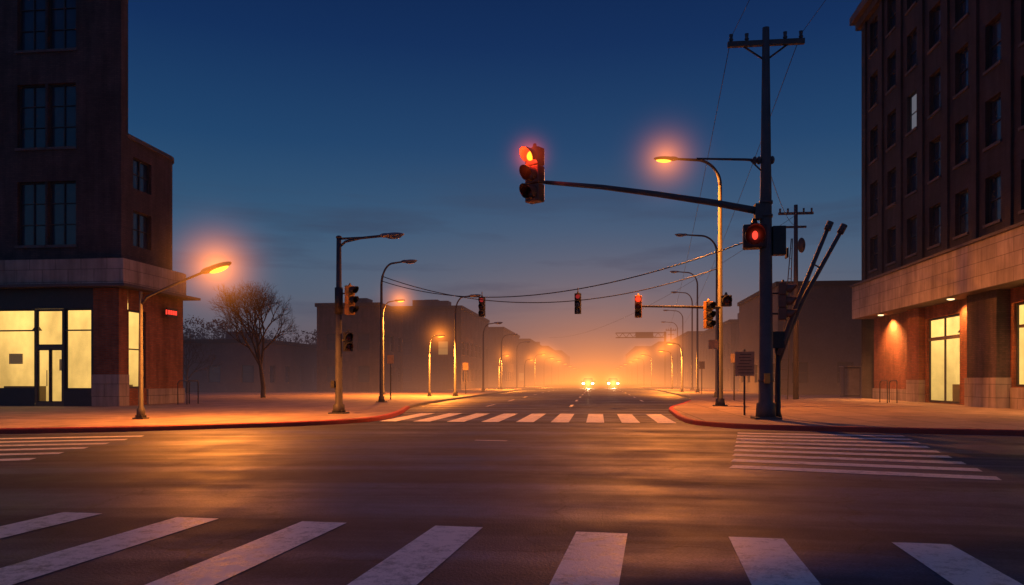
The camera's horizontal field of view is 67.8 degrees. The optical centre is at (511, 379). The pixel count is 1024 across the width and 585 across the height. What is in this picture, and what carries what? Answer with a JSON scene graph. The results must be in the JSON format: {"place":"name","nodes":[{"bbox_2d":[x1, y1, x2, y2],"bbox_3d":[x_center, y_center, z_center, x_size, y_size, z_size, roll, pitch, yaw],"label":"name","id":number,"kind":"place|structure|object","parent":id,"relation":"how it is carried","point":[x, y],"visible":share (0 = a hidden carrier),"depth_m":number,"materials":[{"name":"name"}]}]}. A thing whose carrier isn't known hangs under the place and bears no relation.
{"place":"outdoors","nodes":[
{"label":"outdoors","id":0,"kind":"place"},
{"bbox_2d":[4,327,132,400],"bbox_3d":[-21.176,-1.212,36.128,6.400,4.775,1.059,0,0,6],"label":"interior furniture","id":1,"kind":"object","parent":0,"point":[42,393],"visible":0.09,"depth_m":36.49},
{"bbox_2d":[0,310,138,400],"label":"interior back wall","id":2,"kind":"structure","parent":0,"point":[79,352],"depth_m":37.04,"materials":[{"name":"paint"}]},
{"bbox_2d":[0,381,580,427],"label":"pavement","id":3,"kind":"structure","parent":0,"point":[237,407],"depth_m":29.56,"materials":[{"name":"concrete"}]},
{"bbox_2d":[0,288,92,405],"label":"shopfront panels","id":4,"kind":"object","parent":3,"relation":"on","point":[60,298],"visible":0.94,"depth_m":33.51,"materials":[{"name":"metal"}]},
{"bbox_2d":[35,309,63,405],"bbox_3d":[-20.333,-0.965,33.567,1.370,4.270,0.100,0,0,6],"label":"door","id":5,"kind":"structure","parent":4,"relation":"attached to","point":[49,347],"depth_m":33.54,"materials":[{"name":"brown metal"}]},
{"bbox_2d":[0,283,200,300],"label":"band moulding","id":6,"kind":"object","parent":4,"relation":"on","point":[112,285],"visible":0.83,"depth_m":33.19,"materials":[{"name":"concrete"}]},
{"bbox_2d":[0,258,185,294],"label":"stone band","id":7,"kind":"object","parent":6,"relation":"on","point":[91,270],"visible":0.69,"depth_m":33.05,"materials":[{"name":"stone"}]},
{"bbox_2d":[0,0,171,269],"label":"walls","id":8,"kind":"structure","parent":7,"relation":"on","point":[96,165],"depth_m":33.43,"materials":[{"name":"brick"}]},
{"bbox_2d":[14,47,76,248],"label":"sills","id":9,"kind":"structure","parent":8,"relation":"attached to","point":[45,148],"depth_m":33.44,"materials":[{"name":"stone"}]},
{"bbox_2d":[0,0,148,401],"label":"window frames","id":10,"kind":"structure","parent":8,"relation":"attached to","point":[64,126],"depth_m":33.67,"materials":[{"name":"metal"}]},
{"bbox_2d":[22,0,146,248],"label":"glass","id":11,"kind":"object","parent":10,"relation":"attached to","point":[57,133],"visible":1,"depth_m":33.77,"materials":[{"name":"glass"}]},
{"bbox_2d":[128,133,173,164],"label":"wing roof","id":12,"kind":"structure","parent":8,"relation":"on","point":[149,146],"depth_m":35.44,"materials":[{"name":"concrete"}]},
{"bbox_2d":[91,374,128,405],"bbox_3d":[-17.649,0.480,33.495,1.300,1.380,0.720,0,0,6],"label":"pillar base","id":13,"kind":"object","parent":3,"relation":"on","point":[109,390],"visible":0.86,"depth_m":33.15,"materials":[{"name":"stone"}]},
{"bbox_2d":[93,288,127,374],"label":"corner pillar","id":14,"kind":"structure","parent":13,"relation":"on","point":[110,331],"depth_m":33.20,"materials":[{"name":"red brick"}]},
{"bbox_2d":[128,289,182,405],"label":"side wall","id":15,"kind":"structure","parent":3,"relation":"on","point":[163,351],"depth_m":36.27,"materials":[{"name":"red brick"}]},
{"bbox_2d":[166,308,177,317],"bbox_3d":[-16.355,-3.200,36.660,0.100,0.420,0.918,0,0,6],"label":"red neon sign","id":16,"kind":"object","parent":15,"relation":"attached to","point":[171,312],"visible":1,"depth_m":36.60,"materials":[{"name":"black glass"}]},
{"bbox_2d":[147,388,184,403],"bbox_3d":[-16.642,0.800,36.702,0.100,0.720,3.100,0,0,6],"label":"side wall base","id":17,"kind":"object","parent":3,"relation":"on","point":[162,396],"visible":1,"depth_m":36.53,"materials":[{"name":"stone"}]},
{"bbox_2d":[132,261,231,418],"bbox_3d":[-8.608,-2.550,22.208,5.737,7.450,6.032,0,0,6],"label":"street lamp","id":18,"kind":"object","parent":3,"relation":"on","point":[214,268],"visible":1,"depth_m":22.41,"materials":[{"name":"metal"}]},
{"bbox_2d":[177,380,198,403],"bbox_3d":[-15.307,0.608,36.048,0.530,1.125,1.050,0,0,6],"label":"bicycle rack","id":19,"kind":"object","parent":3,"relation":"on","point":[187,390],"visible":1,"depth_m":35.60,"materials":[{"name":"metal"}]},
{"bbox_2d":[183,327,225,392],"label":"bare tree","id":20,"kind":"object","parent":3,"relation":"on","point":[192,354],"visible":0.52,"depth_m":62.75,"materials":[{"name":"brown plant"}]},
{"bbox_2d":[183,343,316,391],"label":"walls","id":21,"kind":"structure","parent":3,"relation":"on","point":[234,357],"depth_m":69.64,"materials":[{"name":"concrete"}]},
{"bbox_2d":[183,365,315,382],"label":"window frames","id":22,"kind":"structure","parent":21,"relation":"attached to","point":[253,382],"depth_m":69.64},
{"bbox_2d":[183,366,314,381],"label":"glass","id":23,"kind":"object","parent":22,"relation":"attached to","point":[248,374],"visible":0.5,"depth_m":69.67,"materials":[{"name":"glass"}]},
{"bbox_2d":[186,339,316,348],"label":"roof","id":24,"kind":"structure","parent":21,"relation":"on","point":[250,341],"depth_m":69.47,"materials":[{"name":"concrete"}]},
{"bbox_2d":[210,278,299,397],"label":"bare tree","id":25,"kind":"object","parent":3,"relation":"on","point":[258,357],"visible":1,"depth_m":47.16,"materials":[{"name":"brown plant"}]},
{"bbox_2d":[317,306,402,391],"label":"walls","id":26,"kind":"structure","parent":3,"relation":"on","point":[364,319],"depth_m":73.30,"materials":[{"name":"brown brick"}]},
{"bbox_2d":[315,302,404,313],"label":"roof","id":27,"kind":"structure","parent":26,"relation":"on","point":[362,304],"depth_m":73.32,"materials":[{"name":"concrete"}]},
{"bbox_2d":[363,333,399,381],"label":"window frames","id":28,"kind":"structure","parent":26,"relation":"attached to","point":[384,350],"depth_m":74.95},
{"bbox_2d":[327,334,399,381],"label":"glass","id":29,"kind":"object","parent":28,"relation":"attached to","point":[363,344],"visible":0.7,"depth_m":73.53,"materials":[{"name":"glass"}]},
{"bbox_2d":[328,232,403,413],"bbox_3d":[-4.918,-1.899,25.916,2.575,6.148,0.572,0,0,6],"label":"signal lamp post","id":30,"kind":"object","parent":3,"relation":"on","point":[338,406],"visible":1,"depth_m":25.93,"materials":[{"name":"metal"}]},
{"bbox_2d":[331,283,358,387],"bbox_3d":[-5.676,-1.494,25.943,0.952,3.578,0.514,0,0,6],"label":"traffic signal","id":31,"kind":"object","parent":30,"relation":"attached to","point":[350,307],"visible":1,"depth_m":25.90,"materials":[{"name":"yellow paint"}]},
{"bbox_2d":[387,355,393,398],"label":"traffic sign","id":32,"kind":"object","parent":3,"relation":"on","point":[390,359],"visible":0.93,"depth_m":45.05,"materials":[{"name":"metal"}]},
{"bbox_2d":[383,299,404,394],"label":"street lamp","id":33,"kind":"object","parent":3,"relation":"on","point":[400,300],"visible":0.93,"depth_m":58.42,"materials":[{"name":"metal"}]},
{"bbox_2d":[376,259,416,401],"bbox_3d":[-5.871,-2.474,39.006,2.109,7.298,0.440,0,0,6],"label":"street lamp","id":34,"kind":"object","parent":3,"relation":"on","point":[381,396],"visible":0.98,"depth_m":39.03,"materials":[{"name":"metal"}]},
{"bbox_2d":[383,268,717,302],"bbox_3d":[1.209,-4.470,36.245,16.832,1.697,0.041,0,0,20],"label":"span wire","id":35,"kind":"object","parent":34,"relation":"attached to","point":[557,301],"visible":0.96,"depth_m":35.94,"materials":[{"name":"black metal"}]},
{"bbox_2d":[478,295,484,316],"bbox_3d":[-1.482,-3.689,37.325,0.314,1.228,0.470,0,0,6],"label":"hanging traffic signal","id":36,"kind":"object","parent":35,"relation":"hanging from","point":[481,306],"visible":0.95,"depth_m":37.33,"materials":[{"name":"black metal"}]},
{"bbox_2d":[575,288,580,313],"bbox_3d":[3.084,-3.689,35.702,0.314,1.228,0.470,0,0,6],"label":"hanging traffic signal","id":37,"kind":"object","parent":35,"relation":"hanging from","point":[577,303],"visible":0.99,"depth_m":35.70,"materials":[{"name":"black metal"}]},
{"bbox_2d":[427,335,444,395],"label":"street lamp","id":38,"kind":"object","parent":3,"relation":"on","point":[429,392],"visible":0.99,"depth_m":53.13,"materials":[{"name":"metal"}]},
{"bbox_2d":[401,309,487,389],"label":"walls","id":39,"kind":"structure","parent":3,"relation":"on","point":[422,328],"depth_m":87.74,"materials":[{"name":"brown brick"}]},
{"bbox_2d":[392,305,489,322],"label":"roof","id":40,"kind":"structure","parent":39,"relation":"on","point":[444,307],"depth_m":87.65,"materials":[{"name":"concrete"}]},
{"bbox_2d":[412,300,450,305],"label":"rooftop units","id":41,"kind":"object","parent":40,"relation":"on","point":[429,303],"visible":0.64,"depth_m":89.76,"materials":[{"name":"metal"}]},
{"bbox_2d":[438,341,447,354],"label":"lit glass","id":42,"kind":"object","parent":39,"relation":"attached to","point":[442,347],"visible":1,"depth_m":87.59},
{"bbox_2d":[403,341,486,381],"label":"window frames","id":43,"kind":"structure","parent":39,"relation":"attached to","point":[462,368],"depth_m":89.33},
{"bbox_2d":[403,342,479,381],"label":"glass","id":44,"kind":"object","parent":43,"relation":"attached to","point":[442,372],"visible":0.59,"depth_m":88.05,"materials":[{"name":"glass"}]},
{"bbox_2d":[452,294,480,395],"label":"street lamp","id":45,"kind":"object","parent":3,"relation":"on","point":[455,392],"visible":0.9,"depth_m":53.11,"materials":[{"name":"metal"}]},
{"bbox_2d":[481,322,502,391],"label":"street lamp","id":46,"kind":"object","parent":3,"relation":"on","point":[483,389],"visible":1,"depth_m":70.68,"materials":[{"name":"metal"}]},
{"bbox_2d":[488,329,518,386],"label":"walls","id":47,"kind":"structure","parent":3,"relation":"on","point":[510,343],"depth_m":117.49,"materials":[{"name":"brown brick"}]},
{"bbox_2d":[496,351,514,380],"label":"window frames","id":48,"kind":"structure","parent":47,"relation":"attached to","point":[508,371],"depth_m":127.89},
{"bbox_2d":[489,351,495,380],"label":"glass","id":49,"kind":"object","parent":48,"relation":"attached to","point":[492,357],"visible":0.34,"depth_m":117.23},
{"bbox_2d":[519,340,543,384],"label":"walls","id":50,"kind":"structure","parent":3,"relation":"on","point":[530,350],"depth_m":155.34,"materials":[{"name":"concrete"}]},
{"bbox_2d":[128,0,861,379],"label":"sky","id":51,"kind":"structure","parent":0,"point":[289,128],"materials":[{"name":"blue"}]},
{"bbox_2d":[0,380,1023,584],"bbox_3d":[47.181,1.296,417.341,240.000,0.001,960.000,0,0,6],"label":"road","id":52,"kind":"structure","parent":0,"point":[679,502],"depth_m":8.50,"materials":[{"name":"asphalt"}]},
{"bbox_2d":[0,435,143,460],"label":"crosswalk marking","id":53,"kind":"object","parent":52,"relation":"on","point":[13,459],"visible":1,"depth_m":15.10,"materials":[{"name":"paint"}]},
{"bbox_2d":[0,406,409,433],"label":"kerb","id":54,"kind":"structure","parent":52,"relation":"on","point":[179,427],"depth_m":19.67,"materials":[{"name":"red paint"}]},
{"bbox_2d":[406,382,575,407],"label":"kerb","id":55,"kind":"structure","parent":52,"relation":"on","point":[431,402],"depth_m":50.49,"materials":[{"name":"concrete"}]},
{"bbox_2d":[0,512,1022,584],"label":"crosswalk marking","id":56,"kind":"object","parent":52,"relation":"on","point":[592,558],"visible":1,"depth_m":5.52,"materials":[{"name":"paint"}]},
{"bbox_2d":[383,413,675,422],"bbox_3d":[0.697,1.291,25.835,9.020,0.001,5.700,0,0,6],"label":"crosswalk marking","id":57,"kind":"object","parent":52,"relation":"on","point":[624,418],"visible":1,"depth_m":25.12,"materials":[{"name":"paint"}]},
{"bbox_2d":[581,378,595,387],"bbox_3d":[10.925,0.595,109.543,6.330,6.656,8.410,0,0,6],"label":"car","id":58,"kind":"object","parent":52,"relation":"on","point":[587,382],"visible":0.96,"depth_m":109.59,"materials":[{"name":"paint"}]},
{"bbox_2d":[620,383,693,399],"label":"kerb","id":59,"kind":"structure","parent":52,"relation":"on","point":[687,396],"depth_m":71.11,"materials":[{"name":"concrete"}]},
{"bbox_2d":[669,400,1023,435],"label":"kerb","id":60,"kind":"structure","parent":52,"relation":"on","point":[688,420],"depth_m":18.80,"materials":[{"name":"red paint"}]},
{"bbox_2d":[730,433,1000,479],"bbox_3d":[6.013,1.291,14.135,3.629,0.001,8.203,0,0,17],"label":"crosswalk marking","id":61,"kind":"object","parent":52,"relation":"on","point":[867,465],"visible":1,"depth_m":12.59,"materials":[{"name":"paint"}]},
{"bbox_2d":[619,381,1023,429],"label":"pavement","id":62,"kind":"structure","parent":0,"point":[827,410],"depth_m":26.88,"materials":[{"name":"concrete"}]},
{"bbox_2d":[616,332,665,384],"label":"sign gantry","id":63,"kind":"object","parent":62,"relation":"on","point":[643,335],"visible":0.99,"depth_m":147.70,"materials":[{"name":"black metal"}]},
{"bbox_2d":[519,26,804,419],"bbox_3d":[3.861,-4.603,22.650,9.455,11.555,2.912,0,0,6],"label":"traffic signal mast","id":64,"kind":"object","parent":62,"relation":"on","point":[765,237],"visible":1,"depth_m":22.39,"materials":[{"name":"black metal"}]},
{"bbox_2d":[382,242,742,297],"bbox_3d":[0.406,-4.200,30.875,0.038,1.738,21.747,0,0,-41],"label":"span wire","id":65,"kind":"object","parent":64,"relation":"attached to","point":[583,287],"visible":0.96,"depth_m":28.09,"materials":[{"name":"black metal"}]},
{"bbox_2d":[672,49,728,318],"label":"overhead wire","id":66,"kind":"object","parent":64,"relation":"attached to","point":[708,153],"visible":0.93,"depth_m":30.27,"materials":[{"name":"black metal"}]},
{"bbox_2d":[680,45,796,327],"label":"overhead wire","id":67,"kind":"object","parent":64,"relation":"attached to","point":[756,153],"visible":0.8,"depth_m":31.53,"materials":[{"name":"black metal"}]},
{"bbox_2d":[666,328,675,384],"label":"utility pole","id":68,"kind":"object","parent":62,"relation":"on","point":[670,330],"visible":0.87,"depth_m":147.38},
{"bbox_2d":[667,342,683,391],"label":"street lamp","id":69,"kind":"object","parent":62,"relation":"on","point":[671,343],"visible":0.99,"depth_m":70.44,"materials":[{"name":"metal"}]},
{"bbox_2d":[671,291,693,389],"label":"street lamp","id":70,"kind":"object","parent":62,"relation":"on","point":[692,387],"visible":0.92,"depth_m":83.94,"materials":[{"name":"metal"}]},
{"bbox_2d":[667,333,698,385],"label":"walls","id":71,"kind":"structure","parent":62,"relation":"on","point":[687,346],"depth_m":134.77,"materials":[{"name":"brown brick"}]},
{"bbox_2d":[670,271,700,392],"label":"street lamp","id":72,"kind":"object","parent":62,"relation":"on","point":[697,369],"visible":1,"depth_m":67.91,"materials":[{"name":"metal"}]},
{"bbox_2d":[654,156,727,405],"bbox_3d":[6.784,-6.051,33.651,6.726,14.451,7.072,0,0,6],"label":"street lamp","id":73,"kind":"object","parent":62,"relation":"on","point":[720,400],"visible":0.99,"depth_m":33.31,"materials":[{"name":"metal"}]},
{"bbox_2d":[635,292,731,348],"bbox_3d":[7.165,-2.849,33.359,4.835,3.039,1.664,0,0,6],"label":"traffic signal","id":74,"kind":"object","parent":73,"relation":"attached to","point":[708,307],"visible":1,"depth_m":33.30,"materials":[{"name":"metal"}]},
{"bbox_2d":[675,233,717,396],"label":"street lamp","id":75,"kind":"object","parent":62,"relation":"on","point":[716,249],"visible":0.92,"depth_m":49.94,"materials":[{"name":"metal"}]},
{"bbox_2d":[699,322,738,388],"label":"walls","id":76,"kind":"structure","parent":62,"relation":"on","point":[731,333],"depth_m":94.83,"materials":[{"name":"brown brick"}]},
{"bbox_2d":[731,354,734,399],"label":"traffic sign","id":77,"kind":"object","parent":62,"relation":"on","point":[733,358],"visible":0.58,"depth_m":42.84,"materials":[{"name":"metal"}]},
{"bbox_2d":[735,349,754,414],"bbox_3d":[7.594,0.095,24.886,0.620,2.150,0.102,0,0,6],"label":"information sign","id":78,"kind":"object","parent":62,"relation":"on","point":[744,363],"visible":0.98,"depth_m":24.84,"materials":[{"name":"metal"}]},
{"bbox_2d":[778,205,813,398],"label":"utility pole","id":79,"kind":"object","parent":62,"relation":"on","point":[799,245],"visible":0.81,"depth_m":44.89,"materials":[{"name":"wood"}]},
{"bbox_2d":[739,285,861,394],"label":"walls","id":80,"kind":"structure","parent":62,"relation":"on","point":[829,332],"depth_m":57.76,"materials":[{"name":"concrete"}]},
{"bbox_2d":[742,362,852,382],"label":"window frames","id":81,"kind":"structure","parent":80,"relation":"attached to","point":[807,370],"depth_m":57.92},
{"bbox_2d":[749,363,851,382],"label":"glass","id":82,"kind":"object","parent":81,"relation":"attached to","point":[802,372],"visible":0.29,"depth_m":58.03,"materials":[{"name":"glass"}]},
{"bbox_2d":[737,280,861,305],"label":"roof","id":83,"kind":"structure","parent":80,"relation":"on","point":[800,283],"depth_m":57.67,"materials":[{"name":"concrete"}]},
{"bbox_2d":[773,220,846,416],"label":"crossing gate","id":84,"kind":"structure","parent":62,"relation":"on","point":[780,340],"depth_m":22.72,"materials":[{"name":"black metal"}]},
{"bbox_2d":[879,380,896,402],"bbox_3d":[18.842,0.608,38.125,0.530,1.125,1.050,0,0,6],"label":"bicycle rack","id":85,"kind":"object","parent":62,"relation":"on","point":[887,390],"visible":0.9,"depth_m":38.06,"materials":[{"name":"metal"}]},
{"bbox_2d":[862,0,1023,397],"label":"walls","id":86,"kind":"structure","parent":62,"relation":"on","point":[991,88],"depth_m":36.60,"materials":[{"name":"brick"}]},
{"bbox_2d":[855,0,880,30],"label":"cornice","id":87,"kind":"structure","parent":86,"relation":"attached to","point":[869,11],"depth_m":45.26,"materials":[{"name":"brown stone"}]},
{"bbox_2d":[850,0,871,25],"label":"cornice","id":88,"kind":"structure","parent":87,"relation":"on","point":[859,11],"depth_m":45.83,"materials":[{"name":"stone"}]},
{"bbox_2d":[912,94,916,128],"bbox_3d":[20.894,-13.825,39.362,0.001,1.950,1.240,0,0,6],"label":"lit glass","id":89,"kind":"object","parent":86,"relation":"attached to","point":[914,109],"visible":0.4,"depth_m":39.61,"materials":[{"name":"glass"}]},
{"bbox_2d":[863,0,1013,279],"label":"pilasters","id":90,"kind":"object","parent":86,"relation":"attached to","point":[1009,112],"visible":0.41,"depth_m":35.51,"materials":[{"name":"brick"}]},
{"bbox_2d":[868,0,1023,272],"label":"sills","id":91,"kind":"structure","parent":86,"relation":"attached to","point":[998,62],"depth_m":36.55,"materials":[{"name":"stone"}]},
{"bbox_2d":[873,0,1023,403],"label":"window frames","id":92,"kind":"structure","parent":86,"relation":"attached to","point":[955,315],"depth_m":37.17,"materials":[{"name":"metal"}]},
{"bbox_2d":[874,0,1000,268],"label":"glass","id":93,"kind":"object","parent":92,"relation":"attached to","point":[996,126],"visible":0.26,"depth_m":36.82,"materials":[{"name":"glass"}]},
{"bbox_2d":[872,380,1023,408],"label":"wall plinth","id":94,"kind":"structure","parent":62,"relation":"on","point":[914,391],"depth_m":39.33,"materials":[{"name":"stone"}]},
{"bbox_2d":[907,308,924,379],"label":"brick pier","id":95,"kind":"structure","parent":94,"relation":"on","point":[916,344],"depth_m":39.16,"materials":[{"name":"brick"}]},
{"bbox_2d":[874,286,1023,404],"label":"ground floor wall","id":96,"kind":"structure","parent":62,"relation":"on","point":[890,347],"depth_m":41.29,"materials":[{"name":"red brick"}]},
{"bbox_2d":[852,225,1023,318],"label":"stone band","id":97,"kind":"object","parent":96,"relation":"on","point":[991,263],"visible":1,"depth_m":33.74,"materials":[{"name":"stone"}]},
{"bbox_2d":[850,221,1023,286],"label":"band moulding","id":98,"kind":"object","parent":97,"relation":"on","point":[1008,228],"visible":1,"depth_m":33.44,"materials":[{"name":"stone"}]},
{"bbox_2d":[928,324,1023,340],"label":"bar","id":99,"kind":"object","parent":96,"relation":"on","point":[952,336],"depth_m":36.38,"materials":[{"name":"brown metal"}]},
{"bbox_2d":[931,305,1023,400],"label":"interior back wall","id":100,"kind":"structure","parent":62,"relation":"on","point":[937,361],"depth_m":40.55,"materials":[{"name":"paint"}]},
{"bbox_2d":[964,378,1010,407],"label":"pillar plinths","id":101,"kind":"object","parent":62,"relation":"on","point":[988,392],"visible":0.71,"depth_m":31.42,"materials":[{"name":"stone"}]},
{"bbox_2d":[967,289,1009,377],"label":"pillars","id":102,"kind":"structure","parent":101,"relation":"on","point":[988,334],"depth_m":31.47,"materials":[{"name":"brick"}]},
{"bbox_2d":[839,366,861,396],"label":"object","id":103,"kind":"object","parent":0,"point":[849,381],"visible":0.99,"depth_m":51.34,"materials":[{"name":"metal"}]},
{"label":"ground","id":104,"kind":"structure","parent":0,"visible":0},
{"bbox_2d":[183,314,316,344],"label":"distant trees","id":105,"kind":"object","parent":104,"relation":"on","point":[215,332],"visible":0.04,"depth_m":91.73,"materials":[{"name":"brown plant"}]},
{"bbox_2d":[537,342,558,383],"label":"warehouse","id":106,"kind":"structure","parent":104,"relation":"on","point":[548,353],"depth_m":217.28,"materials":[{"name":"concrete"}]},
{"bbox_2d":[555,350,569,381],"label":"warehouse","id":107,"kind":"structure","parent":104,"relation":"on","point":[563,357],"depth_m":309.87,"materials":[{"name":"concrete"}]},
{"bbox_2d":[625,346,650,382],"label":"warehouse","id":108,"kind":"structure","parent":104,"relation":"on","point":[631,355],"depth_m":277.17,"materials":[{"name":"concrete"}]},
{"bbox_2d":[643,341,667,383],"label":"warehouse","id":109,"kind":"structure","parent":104,"relation":"on","point":[655,354],"depth_m":193.89,"materials":[{"name":"concrete"}]},
{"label":"interior floor","id":110,"kind":"structure","parent":0,"visible":0},
{"bbox_2d":[952,330,959,401],"bbox_3d":[21.971,-1.225,33.213,0.950,4.750,10.866,0,0,5],"label":"interior furniture","id":111,"kind":"object","parent":110,"relation":"on","point":[956,392],"visible":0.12,"depth_m":38.20,"materials":[{"name":"wood"}]},
{"bbox_3d":[-29.106,-1.292,36.299,23.500,4.915,2.900,0,0,6],"label":"interior","id":112,"kind":"object","parent":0,"visible":0},
{"bbox_2d":[9,354,61,370],"bbox_3d":[-23.012,-0.838,37.019,3.050,0.825,0.060,0,0,6],"label":"interior poster","id":113,"kind":"object","parent":112,"relation":"attached to","point":[15,358],"visible":0.68,"depth_m":37.12,"materials":[{"name":"paper"}]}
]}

